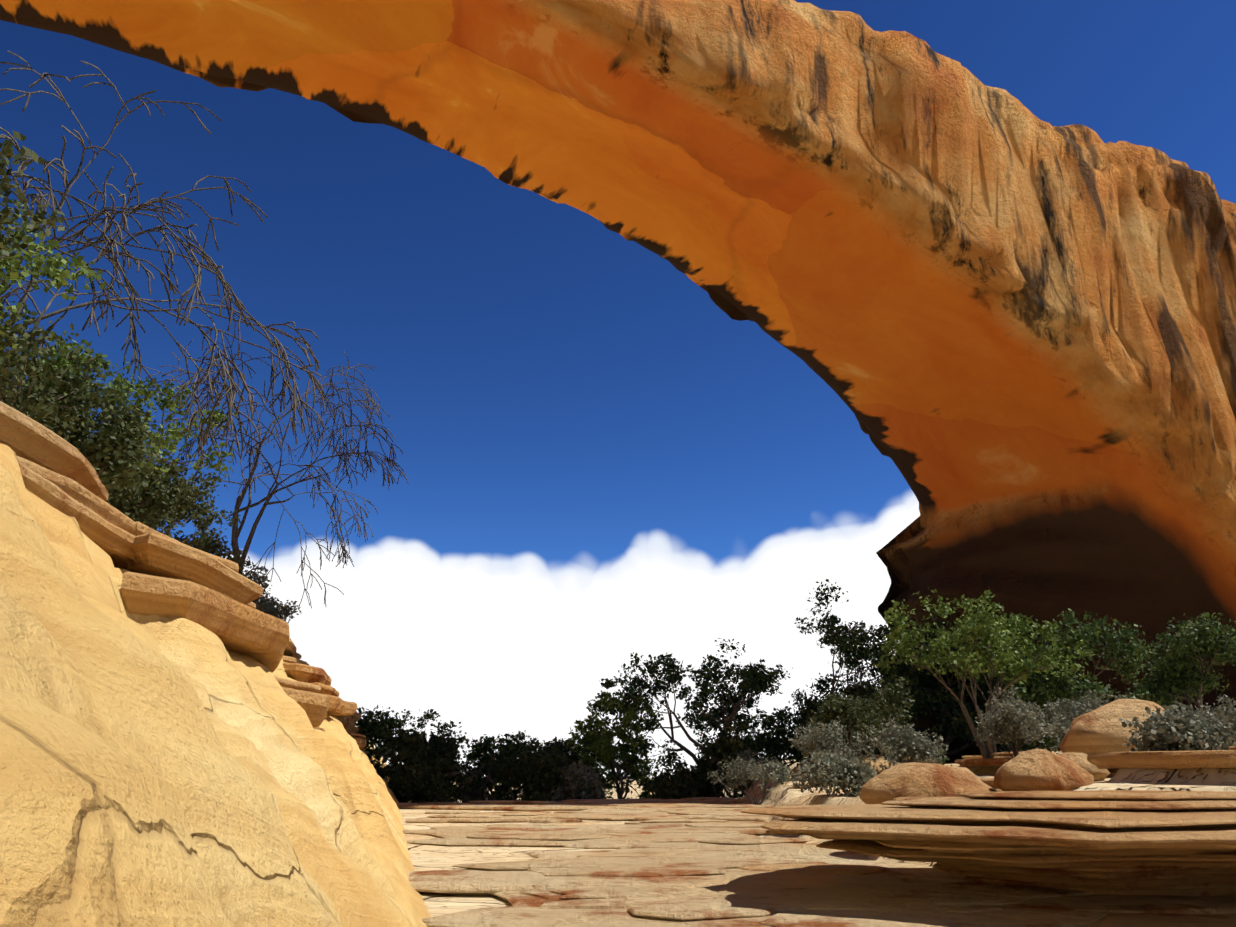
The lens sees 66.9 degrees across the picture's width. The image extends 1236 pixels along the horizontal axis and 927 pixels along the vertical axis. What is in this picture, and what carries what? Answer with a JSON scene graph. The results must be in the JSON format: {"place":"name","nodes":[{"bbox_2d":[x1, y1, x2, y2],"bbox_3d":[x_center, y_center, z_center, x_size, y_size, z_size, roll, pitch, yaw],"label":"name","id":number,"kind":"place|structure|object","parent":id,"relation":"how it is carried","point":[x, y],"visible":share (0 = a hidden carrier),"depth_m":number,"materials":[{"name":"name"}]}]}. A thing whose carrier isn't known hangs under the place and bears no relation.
{"place":"outdoors","nodes":[
{"label":"outdoors","id":0,"kind":"place"},
{"bbox_2d":[453,778,651,801],"bbox_3d":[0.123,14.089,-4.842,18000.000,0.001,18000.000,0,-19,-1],"label":"distant ground","id":1,"kind":"structure","parent":0,"point":[634,795],"depth_m":910.01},
{"bbox_2d":[0,0,1235,777],"label":"sky","id":2,"kind":"structure","parent":0,"point":[602,464],"materials":[{"name":"blue"}]},
{"bbox_2d":[723,759,799,798],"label":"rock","id":3,"kind":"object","parent":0,"point":[792,766],"depth_m":64.50,"materials":[{"name":"beige stone"}]},
{"bbox_2d":[358,709,419,778],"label":"tree wood","id":4,"kind":"object","parent":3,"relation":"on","point":[401,722],"visible":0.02,"depth_m":30.53,"materials":[{"name":"green plant"}]},
{"bbox_2d":[0,0,1235,763],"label":"arch bridge","id":5,"kind":"structure","parent":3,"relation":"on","point":[1000,322],"depth_m":27.65,"materials":[{"name":"orange stone"}]},
{"bbox_2d":[396,742,1235,916],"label":"ground","id":6,"kind":"structure","parent":0,"point":[424,857],"depth_m":10.45,"materials":[{"name":"beige stone"}]},
{"bbox_2d":[0,443,430,926],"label":"rock slab","id":7,"kind":"object","parent":6,"relation":"on","point":[159,771],"visible":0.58,"depth_m":1.82,"materials":[{"name":"beige stone"}]},
{"bbox_2d":[0,130,64,259],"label":"bush wood","id":8,"kind":"object","parent":7,"relation":"on","point":[5,185],"visible":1,"depth_m":8.19,"materials":[{"name":"green plant"}]},
{"bbox_2d":[0,200,105,357],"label":"bush wood","id":9,"kind":"object","parent":7,"relation":"on","point":[12,267],"visible":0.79,"depth_m":10.26,"materials":[{"name":"green plant"}]},
{"bbox_2d":[0,401,108,500],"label":"ledge rock","id":10,"kind":"object","parent":7,"relation":"on","point":[22,435],"visible":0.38,"depth_m":6.97,"materials":[{"name":"brown stone"}]},
{"bbox_2d":[16,455,135,563],"bbox_3d":[-4.461,0.225,6.737,1.108,0.356,5.713,2,-19,-5],"label":"rock ledge","id":11,"kind":"object","parent":7,"relation":"on","point":[108,529],"visible":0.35,"depth_m":7.08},
{"bbox_2d":[0,295,162,495],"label":"bush","id":12,"kind":"object","parent":7,"relation":"on","point":[105,451],"visible":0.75,"depth_m":12.41,"materials":[{"name":"green plant"}]},
{"bbox_2d":[1,331,236,491],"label":"bush","id":13,"kind":"object","parent":7,"relation":"on","point":[162,443],"visible":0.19,"depth_m":14.66,"materials":[{"name":"green plant"}]},
{"bbox_2d":[105,446,200,539],"bbox_3d":[-9.123,0.965,16.961,2.791,3.122,2.423,-10,-21,28],"label":"bush","id":14,"kind":"object","parent":7,"relation":"on","point":[140,503],"visible":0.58,"depth_m":16.93,"materials":[{"name":"green plant"}]},
{"bbox_2d":[0,51,335,466],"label":"bare tree","id":15,"kind":"object","parent":7,"relation":"on","point":[231,388],"visible":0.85,"depth_m":14.91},
{"bbox_2d":[119,447,241,546],"bbox_3d":[-9.744,1.248,19.175,3.242,3.047,2.624,0,-19,-1],"label":"bush","id":16,"kind":"object","parent":7,"relation":"on","point":[201,522],"visible":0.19,"depth_m":19.34,"materials":[{"name":"green plant"}]},
{"bbox_2d":[113,521,262,604],"bbox_3d":[-4.587,1.087,9.256,1.730,0.419,3.257,0,-19,-1],"label":"rock ledge","id":17,"kind":"object","parent":7,"relation":"on","point":[156,553],"visible":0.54,"depth_m":8.30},
{"bbox_2d":[120,571,289,672],"bbox_3d":[-3.540,1.478,8.114,1.309,0.304,4.138,6,-20,-18],"label":"rock ledge","id":18,"kind":"object","parent":7,"relation":"on","point":[259,636],"visible":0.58,"depth_m":6.93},
{"bbox_2d":[166,529,253,578],"bbox_3d":[-10.007,2.845,21.928,3.596,2.505,2.239,-10,-21,28],"label":"bush","id":19,"kind":"object","parent":7,"relation":"on","point":[213,547],"visible":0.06,"depth_m":21.50,"materials":[{"name":"green plant"}]},
{"bbox_2d":[247,602,255,608],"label":"ledge rock","id":20,"kind":"object","parent":7,"relation":"on","point":[252,604],"depth_m":18.98,"materials":[{"name":"beige stone"}]},
{"bbox_2d":[240,564,301,622],"bbox_3d":[-10.099,3.969,24.983,2.581,2.319,2.783,-17,-25,42],"label":"bush","id":21,"kind":"object","parent":7,"relation":"on","point":[286,611],"visible":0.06,"depth_m":25.07,"materials":[{"name":"green plant"}]},
{"bbox_2d":[262,593,282,616],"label":"bush","id":22,"kind":"object","parent":7,"relation":"on","point":[272,600],"visible":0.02,"depth_m":28.16,"materials":[{"name":"green plant"}]},
{"bbox_2d":[140,295,407,608],"bbox_3d":[-12.204,1.053,30.793,10.382,11.408,12.068,6,-19,-16],"label":"dead tree","id":23,"kind":"object","parent":7,"relation":"on","point":[237,531],"visible":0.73,"depth_m":30.76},
{"bbox_2d":[284,638,296,657],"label":"rock","id":24,"kind":"object","parent":7,"relation":"on","point":[290,650],"visible":0.19,"depth_m":20.85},
{"bbox_2d":[282,655,309,665],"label":"rock ledge","id":25,"kind":"object","parent":7,"relation":"on","point":[287,659],"visible":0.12,"depth_m":20.32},
{"bbox_2d":[274,676,328,727],"bbox_3d":[-3.756,2.563,9.999,1.296,0.403,3.956,6,-19,-17],"label":"rock ledge","id":26,"kind":"object","parent":7,"relation":"on","point":[310,700],"visible":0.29,"depth_m":9.54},
{"bbox_2d":[282,663,331,685],"bbox_3d":[-6.213,4.178,17.904,1.354,0.308,4.273,5,-19,-14],"label":"rock ledge","id":27,"kind":"object","parent":7,"relation":"on","point":[303,673],"visible":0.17,"depth_m":16.39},
{"bbox_2d":[311,682,356,715],"bbox_3d":[-5.486,4.007,15.857,1.648,0.409,3.200,0,-19,-1],"label":"rock ledge","id":28,"kind":"object","parent":7,"relation":"on","point":[338,706],"visible":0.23,"depth_m":15.74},
{"bbox_2d":[335,716,355,731],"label":"rock","id":29,"kind":"object","parent":7,"relation":"on","point":[348,724],"visible":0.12,"depth_m":23.25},
{"bbox_2d":[343,711,360,721],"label":"rock","id":30,"kind":"object","parent":7,"relation":"on","point":[356,716],"visible":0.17,"depth_m":27.33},
{"bbox_2d":[348,727,358,732],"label":"rock","id":31,"kind":"object","parent":7,"relation":"on","point":[354,730],"visible":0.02,"depth_m":25.51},
{"bbox_2d":[347,732,366,750],"bbox_3d":[-6.877,6.719,22.513,1.512,0.368,4.448,6,-19,-17],"label":"rock","id":32,"kind":"object","parent":7,"relation":"on","point":[360,740],"visible":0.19,"depth_m":21.36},
{"bbox_2d":[378,760,455,802],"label":"tree wood","id":33,"kind":"object","parent":6,"relation":"on","point":[425,782],"visible":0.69,"depth_m":26.54,"materials":[{"name":"green plant"}]},
{"bbox_2d":[355,705,485,782],"bbox_3d":[-7.157,10.367,29.648,6.665,5.305,4.779,0,-19,-1],"label":"tree wood","id":34,"kind":"object","parent":6,"relation":"on","point":[365,724],"visible":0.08,"depth_m":29.38,"materials":[{"name":"green plant"}]},
{"bbox_2d":[370,718,473,802],"bbox_3d":[-5.949,9.723,28.370,3.140,3.904,4.231,0,-19,-1],"label":"tree wood","id":35,"kind":"object","parent":6,"relation":"on","point":[411,749],"visible":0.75,"depth_m":27.82,"materials":[{"name":"green plant"}]},
{"bbox_2d":[386,758,483,802],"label":"tree wood","id":36,"kind":"object","parent":6,"relation":"on","point":[454,788],"visible":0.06,"depth_m":27.99,"materials":[{"name":"green plant"}]},
{"bbox_2d":[449,749,568,802],"bbox_3d":[-2.979,10.246,28.411,3.227,3.208,4.666,-4,-19,13],"label":"small dead tree wood","id":37,"kind":"object","parent":6,"relation":"on","point":[466,796],"visible":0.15,"depth_m":27.55,"materials":[{"name":"wood"}]},
{"bbox_2d":[453,730,569,802],"bbox_3d":[-3.326,10.396,28.956,3.677,4.258,3.824,0,-19,-1],"label":"tree wood","id":38,"kind":"object","parent":6,"relation":"on","point":[487,747],"visible":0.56,"depth_m":28.93,"materials":[{"name":"green plant"}]},
{"bbox_2d":[485,738,572,800],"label":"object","id":39,"kind":"object","parent":6,"relation":"on","point":[536,776],"visible":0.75,"depth_m":27.26,"materials":[{"name":"green plant"}]},
{"bbox_2d":[498,737,612,800],"bbox_3d":[-2.158,10.639,29.196,4.037,4.124,3.819,0,-19,-1],"label":"tree wood","id":40,"kind":"object","parent":6,"relation":"on","point":[559,743],"visible":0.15,"depth_m":29.60,"materials":[{"name":"green plant"}]},
{"bbox_2d":[543,761,607,801],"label":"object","id":41,"kind":"object","parent":6,"relation":"on","point":[581,782],"visible":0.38,"depth_m":26.48,"materials":[{"name":"green plant"}]},
{"bbox_2d":[566,690,662,798],"bbox_3d":[-0.088,9.608,29.393,3.055,4.780,4.217,0,-19,-1],"label":"tree","id":42,"kind":"object","parent":6,"relation":"on","point":[596,741],"visible":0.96,"depth_m":28.79,"materials":[{"name":"green plant"}]},
{"bbox_2d":[641,757,725,798],"bbox_3d":[2.005,9.578,26.954,2.748,2.099,1.856,14,-23,-35],"label":"bush","id":43,"kind":"object","parent":6,"relation":"on","point":[680,782],"visible":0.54,"depth_m":26.59,"materials":[{"name":"green plant"}]},
{"bbox_2d":[589,638,792,772],"bbox_3d":[2.614,8.933,30.078,6.304,6.374,5.180,-4,-19,12],"label":"tree","id":44,"kind":"object","parent":6,"relation":"on","point":[753,682],"visible":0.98,"depth_m":29.89,"materials":[{"name":"green plant"}]},
{"bbox_2d":[694,717,776,798],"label":"tree","id":45,"kind":"object","parent":6,"relation":"on","point":[725,746],"visible":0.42,"depth_m":26.63,"materials":[{"name":"green plant"}]},
{"bbox_2d":[707,748,804,804],"bbox_3d":[3.432,7.691,22.718,2.563,1.515,1.859,12,-22,-32],"label":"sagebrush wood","id":46,"kind":"object","parent":6,"relation":"on","point":[769,774],"visible":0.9,"depth_m":22.53,"materials":[{"name":"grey plant"}]},
{"bbox_2d":[709,706,810,778],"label":"tree","id":47,"kind":"object","parent":6,"relation":"on","point":[776,746],"visible":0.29,"depth_m":31.52,"materials":[{"name":"green plant"}]},
{"bbox_2d":[792,765,808,779],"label":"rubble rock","id":48,"kind":"object","parent":6,"relation":"on","point":[794,769],"visible":0.23,"depth_m":24.18,"materials":[{"name":"beige stone"}]},
{"bbox_2d":[398,797,1235,926],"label":"rock plates","id":49,"kind":"object","parent":6,"relation":"on","point":[671,862],"visible":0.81,"depth_m":7.42,"materials":[{"name":"beige stone"}]},
{"bbox_2d":[535,850,612,855],"bbox_3d":[0.384,4.424,10.480,3.789,0.123,1.338,-4,-19,12],"label":"ledge rock","id":50,"kind":"object","parent":49,"relation":"on","point":[590,851],"visible":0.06,"depth_m":10.84,"materials":[{"name":"beige stone"}]},
{"bbox_2d":[736,863,888,873],"bbox_3d":[1.532,3.684,8.341,2.578,0.172,2.173,14,-23,-36],"label":"ledge rock","id":51,"kind":"object","parent":49,"relation":"on","point":[824,868],"visible":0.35,"depth_m":8.29,"materials":[{"name":"beige stone"}]},
{"bbox_2d":[786,750,876,796],"bbox_3d":[3.145,4.609,13.606,1.120,0.857,1.309,10,-21,-27],"label":"sage bush","id":52,"kind":"object","parent":6,"relation":"on","point":[845,772],"visible":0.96,"depth_m":13.43,"materials":[{"name":"grey plant"}]},
{"bbox_2d":[788,716,876,771],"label":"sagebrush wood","id":53,"kind":"object","parent":6,"relation":"on","point":[817,739],"visible":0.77,"depth_m":18.90,"materials":[{"name":"grey plant"}]},
{"bbox_2d":[786,680,900,758],"bbox_3d":[6.702,8.193,27.866,3.371,3.376,3.785,-10,-21,27],"label":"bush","id":54,"kind":"object","parent":6,"relation":"on","point":[861,693],"visible":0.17,"depth_m":28.30,"materials":[{"name":"green plant"}]},
{"bbox_2d":[789,579,957,763],"bbox_3d":[8.161,8.284,31.538,4.627,7.758,7.748,0,-19,-1],"label":"tree","id":55,"kind":"object","parent":6,"relation":"on","point":[869,651],"visible":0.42,"depth_m":30.22,"materials":[{"name":"green plant"}]},
{"bbox_2d":[851,755,896,777],"bbox_3d":[5.341,6.450,19.597,1.432,0.665,1.164,2,-19,-7],"label":"boulder","id":56,"kind":"object","parent":6,"relation":"on","point":[878,760],"visible":0.04,"depth_m":19.29,"materials":[{"name":"beige stone"}]},
{"bbox_2d":[806,675,951,765],"bbox_3d":[5.563,5.904,20.366,2.066,2.402,3.355,9,-20,-25],"label":"bush","id":57,"kind":"object","parent":6,"relation":"on","point":[854,712],"visible":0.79,"depth_m":20.46,"materials":[{"name":"green plant"}]},
{"bbox_2d":[842,666,931,762],"bbox_3d":[8.743,9.404,31.493,3.870,5.420,5.149,0,-19,-1],"label":"tree","id":58,"kind":"object","parent":6,"relation":"on","point":[883,700],"visible":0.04,"depth_m":32.77,"materials":[{"name":"green plant"}]},
{"bbox_2d":[861,714,947,775],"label":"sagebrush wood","id":59,"kind":"object","parent":6,"relation":"on","point":[904,742],"visible":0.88,"depth_m":16.36,"materials":[{"name":"grey plant"}]},
{"bbox_2d":[903,667,976,715],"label":"tree","id":60,"kind":"object","parent":6,"relation":"on","point":[927,684],"visible":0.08,"depth_m":32.22,"materials":[{"name":"green plant"}]},
{"bbox_2d":[869,602,1037,757],"bbox_3d":[10.484,7.353,30.117,3.651,5.782,5.524,14,-23,-35],"label":"tree","id":61,"kind":"object","parent":6,"relation":"on","point":[962,730],"visible":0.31,"depth_m":29.10,"materials":[{"name":"green plant"}]},
{"bbox_2d":[962,755,982,758],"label":"rock ledge","id":62,"kind":"object","parent":6,"relation":"on","point":[973,757],"visible":0.19,"depth_m":19.71,"materials":[{"name":"brown stone"}]},
{"bbox_2d":[872,588,1094,757],"bbox_3d":[7.067,4.275,18.453,3.979,3.478,3.012,0,-19,-1],"label":"tree","id":63,"kind":"object","parent":6,"relation":"on","point":[993,635],"visible":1,"depth_m":18.30,"materials":[{"name":"green plant"}]},
{"bbox_2d":[955,758,1012,766],"bbox_3d":[6.364,4.922,15.396,1.413,0.129,1.964,12,-22,-31],"label":"rock ledge","id":64,"kind":"object","parent":6,"relation":"on","point":[983,762],"visible":0.56,"depth_m":14.99,"materials":[{"name":"brown stone"}]},
{"bbox_2d":[741,790,1235,897],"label":"ledge rock","id":65,"kind":"object","parent":6,"relation":"on","point":[1170,844],"visible":0.98,"depth_m":6.24,"materials":[{"name":"brown stone"}]},
{"bbox_2d":[859,762,996,803],"bbox_3d":[3.375,3.527,10.058,1.494,0.601,1.173,-9,-20,25],"label":"boulder","id":66,"kind":"object","parent":65,"relation":"on","point":[914,779],"visible":0.46,"depth_m":9.78,"materials":[{"name":"brown stone"}]},
{"bbox_2d":[981,780,1005,791],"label":"rock","id":67,"kind":"object","parent":6,"relation":"on","point":[990,783],"visible":0.1,"depth_m":12.71,"materials":[{"name":"brown stone"}]},
{"bbox_2d":[963,630,1076,748],"bbox_3d":[13.065,7.085,29.436,3.877,3.843,4.326,0,-19,-1],"label":"tree","id":68,"kind":"object","parent":6,"relation":"on","point":[978,691],"visible":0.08,"depth_m":29.63,"materials":[{"name":"green plant"}]},
{"bbox_2d":[972,686,1070,757],"bbox_3d":[6.852,4.309,15.191,2.110,1.382,1.702,0,-19,-1],"label":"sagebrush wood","id":69,"kind":"object","parent":6,"relation":"on","point":[1013,721],"visible":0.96,"depth_m":15.23,"materials":[{"name":"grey plant"}]},
{"bbox_2d":[992,751,1054,757],"bbox_3d":[7.389,5.340,16.939,1.049,0.222,1.603,-15,-24,38],"label":"rock ledge","id":70,"kind":"object","parent":6,"relation":"on","point":[1002,755],"visible":0.15,"depth_m":16.62,"materials":[{"name":"brown stone"}]},
{"bbox_2d":[994,748,1093,790],"bbox_3d":[4.399,3.193,9.718,1.086,0.448,0.762,9,-20,-24],"label":"boulder","id":71,"kind":"object","parent":6,"relation":"on","point":[1037,769],"visible":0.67,"depth_m":9.45,"materials":[{"name":"brown stone"}]},
{"bbox_2d":[996,608,1155,751],"bbox_3d":[9.797,4.708,20.117,3.136,3.276,2.878,0,-19,-1],"label":"juniper wood","id":72,"kind":"object","parent":6,"relation":"on","point":[1053,689],"visible":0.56,"depth_m":19.90,"materials":[{"name":"green plant"}]},
{"bbox_2d":[1031,689,1135,741],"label":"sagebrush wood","id":73,"kind":"object","parent":6,"relation":"on","point":[1083,707],"visible":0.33,"depth_m":16.13,"materials":[{"name":"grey plant"}]},
{"bbox_2d":[1059,752,1109,780],"bbox_3d":[5.278,3.555,10.859,0.750,0.393,0.895,-3,-19,8],"label":"rubble rock","id":74,"kind":"object","parent":6,"relation":"on","point":[1080,759],"visible":0.27,"depth_m":10.55,"materials":[{"name":"beige stone"}]},
{"bbox_2d":[1059,699,1191,772],"bbox_3d":[6.904,3.690,12.661,1.652,0.976,2.236,-11,-21,29],"label":"boulder","id":75,"kind":"object","parent":6,"relation":"on","point":[1101,729],"visible":0.35,"depth_m":12.06,"materials":[{"name":"beige stone"}]},
{"bbox_2d":[1087,750,1235,768],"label":"rock ledge","id":76,"kind":"object","parent":6,"relation":"on","point":[1183,759],"visible":1,"depth_m":9.29,"materials":[{"name":"brown stone"}]},
{"bbox_2d":[1118,700,1235,751],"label":"sage bush","id":77,"kind":"object","parent":6,"relation":"on","point":[1185,730],"visible":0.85,"depth_m":9.87,"materials":[{"name":"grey plant"}]},
{"bbox_2d":[1119,612,1235,713],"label":"juniper wood","id":78,"kind":"object","parent":6,"relation":"on","point":[1193,644],"visible":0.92,"depth_m":22.14,"materials":[{"name":"green plant"}]},
{"bbox_2d":[1194,695,1235,746],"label":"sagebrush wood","id":79,"kind":"object","parent":6,"relation":"on","point":[1230,713],"visible":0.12,"depth_m":14.44,"materials":[{"name":"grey plant"}]}
]}

